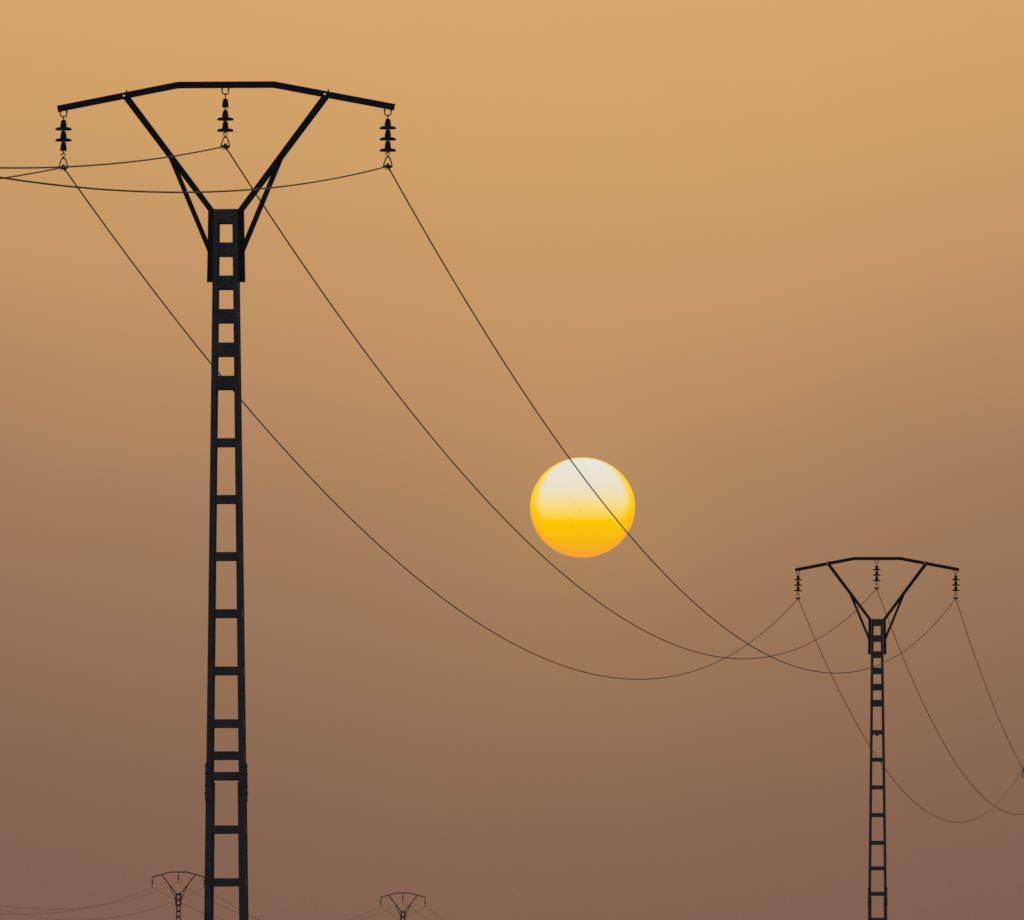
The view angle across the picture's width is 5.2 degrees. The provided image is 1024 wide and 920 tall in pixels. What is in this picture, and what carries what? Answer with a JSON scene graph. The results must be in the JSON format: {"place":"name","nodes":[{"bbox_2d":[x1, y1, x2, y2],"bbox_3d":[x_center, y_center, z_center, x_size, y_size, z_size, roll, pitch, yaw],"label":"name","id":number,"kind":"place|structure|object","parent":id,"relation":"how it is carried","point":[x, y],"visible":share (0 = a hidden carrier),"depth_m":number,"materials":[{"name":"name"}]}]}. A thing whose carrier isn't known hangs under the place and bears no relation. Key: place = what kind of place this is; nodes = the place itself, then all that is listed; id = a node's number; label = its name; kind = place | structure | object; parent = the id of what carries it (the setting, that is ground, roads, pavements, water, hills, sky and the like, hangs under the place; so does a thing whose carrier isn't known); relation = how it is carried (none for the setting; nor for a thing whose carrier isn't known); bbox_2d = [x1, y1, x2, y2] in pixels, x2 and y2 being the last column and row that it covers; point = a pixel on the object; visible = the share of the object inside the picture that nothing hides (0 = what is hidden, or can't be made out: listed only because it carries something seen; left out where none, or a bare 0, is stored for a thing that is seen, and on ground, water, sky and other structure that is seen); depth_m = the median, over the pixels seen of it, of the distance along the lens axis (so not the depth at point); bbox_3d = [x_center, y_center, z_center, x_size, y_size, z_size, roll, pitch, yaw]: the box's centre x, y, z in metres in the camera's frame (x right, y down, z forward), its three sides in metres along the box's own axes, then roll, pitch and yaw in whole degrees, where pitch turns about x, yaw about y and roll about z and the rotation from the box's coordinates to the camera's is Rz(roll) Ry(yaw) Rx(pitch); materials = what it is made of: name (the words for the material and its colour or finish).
{"place":"outdoors","nodes":[
{"label":"outdoors","id":0,"kind":"place"},
{"bbox_2d":[0,0,1023,919],"label":"sky","id":1,"kind":"structure","parent":0,"point":[759,264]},
{"bbox_2d":[530,457,634,556],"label":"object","id":2,"kind":"object","parent":1,"relation":"in","point":[571,514],"visible":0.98,"depth_m":19933.97,"materials":[{"name":"yellow"}]},
{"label":"insulator string","id":3,"kind":"object","parent":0,"visible":0},
{"bbox_2d":[0,887,151,913],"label":"power cable","id":4,"kind":"object","parent":3,"relation":"hanging from","point":[88,907],"visible":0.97,"depth_m":687.66,"materials":[{"name":"black metal"}]},
{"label":"insulator string","id":5,"kind":"object","parent":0,"visible":0},
{"bbox_2d":[1,884,173,908],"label":"power cable","id":6,"kind":"object","parent":5,"relation":"hanging from","point":[94,906],"visible":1,"depth_m":681.32,"materials":[{"name":"black metal"}]},
{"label":"insulator string","id":7,"kind":"object","parent":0,"visible":0},
{"bbox_2d":[0,890,198,919],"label":"power cable","id":8,"kind":"object","parent":7,"relation":"hanging from","point":[105,918],"visible":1,"depth_m":671.66,"materials":[{"name":"black metal"}]},
{"bbox_3d":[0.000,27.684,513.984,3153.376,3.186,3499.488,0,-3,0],"label":"ground","id":9,"kind":"structure","parent":0,"visible":0},
{"bbox_2d":[151,872,204,919],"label":"pylon","id":10,"kind":"object","parent":9,"relation":"on","point":[180,899],"visible":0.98,"depth_m":717.49,"materials":[{"name":"metal"}]},
{"bbox_2d":[57,81,395,919],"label":"pylon","id":11,"kind":"object","parent":9,"relation":"on","point":[217,249],"visible":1,"depth_m":120.78,"materials":[{"name":"metal"}]},
{"bbox_2d":[55,111,71,171],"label":"insulator string","id":12,"kind":"object","parent":11,"relation":"hanging from","point":[63,128],"visible":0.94,"depth_m":121.05,"materials":[{"name":"metal"}]},
{"bbox_2d":[0,168,60,178],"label":"power cable","id":13,"kind":"object","parent":12,"relation":"hanging from","point":[32,173],"visible":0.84,"depth_m":118.57,"materials":[{"name":"black metal"}]},
{"bbox_2d":[66,170,797,679],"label":"power cable","id":14,"kind":"object","parent":12,"relation":"hanging from","point":[338,506],"visible":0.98,"depth_m":148.95,"materials":[{"name":"black metal"}]},
{"bbox_2d":[217,88,233,150],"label":"insulator string","id":15,"kind":"object","parent":11,"relation":"hanging from","point":[225,118],"visible":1,"depth_m":120.99,"materials":[{"name":"metal"}]},
{"bbox_2d":[0,146,224,168],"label":"power cable","id":16,"kind":"object","parent":15,"relation":"hanging from","point":[106,163],"visible":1,"depth_m":111.05,"materials":[{"name":"black metal"}]},
{"bbox_2d":[227,149,876,658],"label":"power cable","id":17,"kind":"object","parent":15,"relation":"hanging from","point":[449,457],"visible":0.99,"depth_m":148.19,"materials":[{"name":"black metal"}]},
{"bbox_2d":[380,109,395,170],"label":"insulator string","id":18,"kind":"object","parent":11,"relation":"hanging from","point":[387,138],"visible":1,"depth_m":120.90,"materials":[{"name":"metal"}]},
{"bbox_2d":[0,166,387,192],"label":"power cable","id":19,"kind":"object","parent":18,"relation":"hanging from","point":[183,191],"visible":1,"depth_m":103.03,"materials":[{"name":"black metal"}]},
{"bbox_2d":[389,170,955,672],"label":"power cable","id":20,"kind":"object","parent":18,"relation":"hanging from","point":[589,484],"visible":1,"depth_m":145.92,"materials":[{"name":"black metal"}]},
{"bbox_2d":[380,893,425,919],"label":"pylon","id":21,"kind":"object","parent":9,"relation":"on","point":[401,916],"visible":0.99,"depth_m":844.35,"materials":[{"name":"metal"}]},
{"bbox_2d":[795,557,958,919],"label":"pylon","id":22,"kind":"object","parent":9,"relation":"on","point":[871,636],"visible":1,"depth_m":249.43,"materials":[{"name":"metal"}]},
{"bbox_2d":[794,571,801,600],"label":"insulator string","id":23,"kind":"object","parent":22,"relation":"hanging from","point":[798,584],"visible":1,"depth_m":249.70,"materials":[{"name":"metal"}]},
{"bbox_2d":[799,601,1023,821],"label":"power cable","id":24,"kind":"object","parent":23,"relation":"hanging from","point":[868,743],"visible":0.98,"depth_m":276.57,"materials":[{"name":"black metal"}]},
{"bbox_2d":[873,560,880,589],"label":"insulator string","id":25,"kind":"object","parent":22,"relation":"hanging from","point":[876,574],"visible":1,"depth_m":249.64,"materials":[{"name":"metal"}]},
{"bbox_2d":[877,590,1023,814],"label":"power cable","id":26,"kind":"object","parent":25,"relation":"hanging from","point":[931,720],"visible":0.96,"depth_m":274.21,"materials":[{"name":"black metal"}]},
{"bbox_2d":[952,571,959,599],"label":"insulator string","id":27,"kind":"object","parent":22,"relation":"hanging from","point":[955,584],"visible":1,"depth_m":249.56,"materials":[{"name":"metal"}]},
{"bbox_2d":[956,600,1023,777],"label":"power cable","id":28,"kind":"object","parent":27,"relation":"hanging from","point":[987,690],"visible":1,"depth_m":265.26,"materials":[{"name":"black metal"}]}
]}

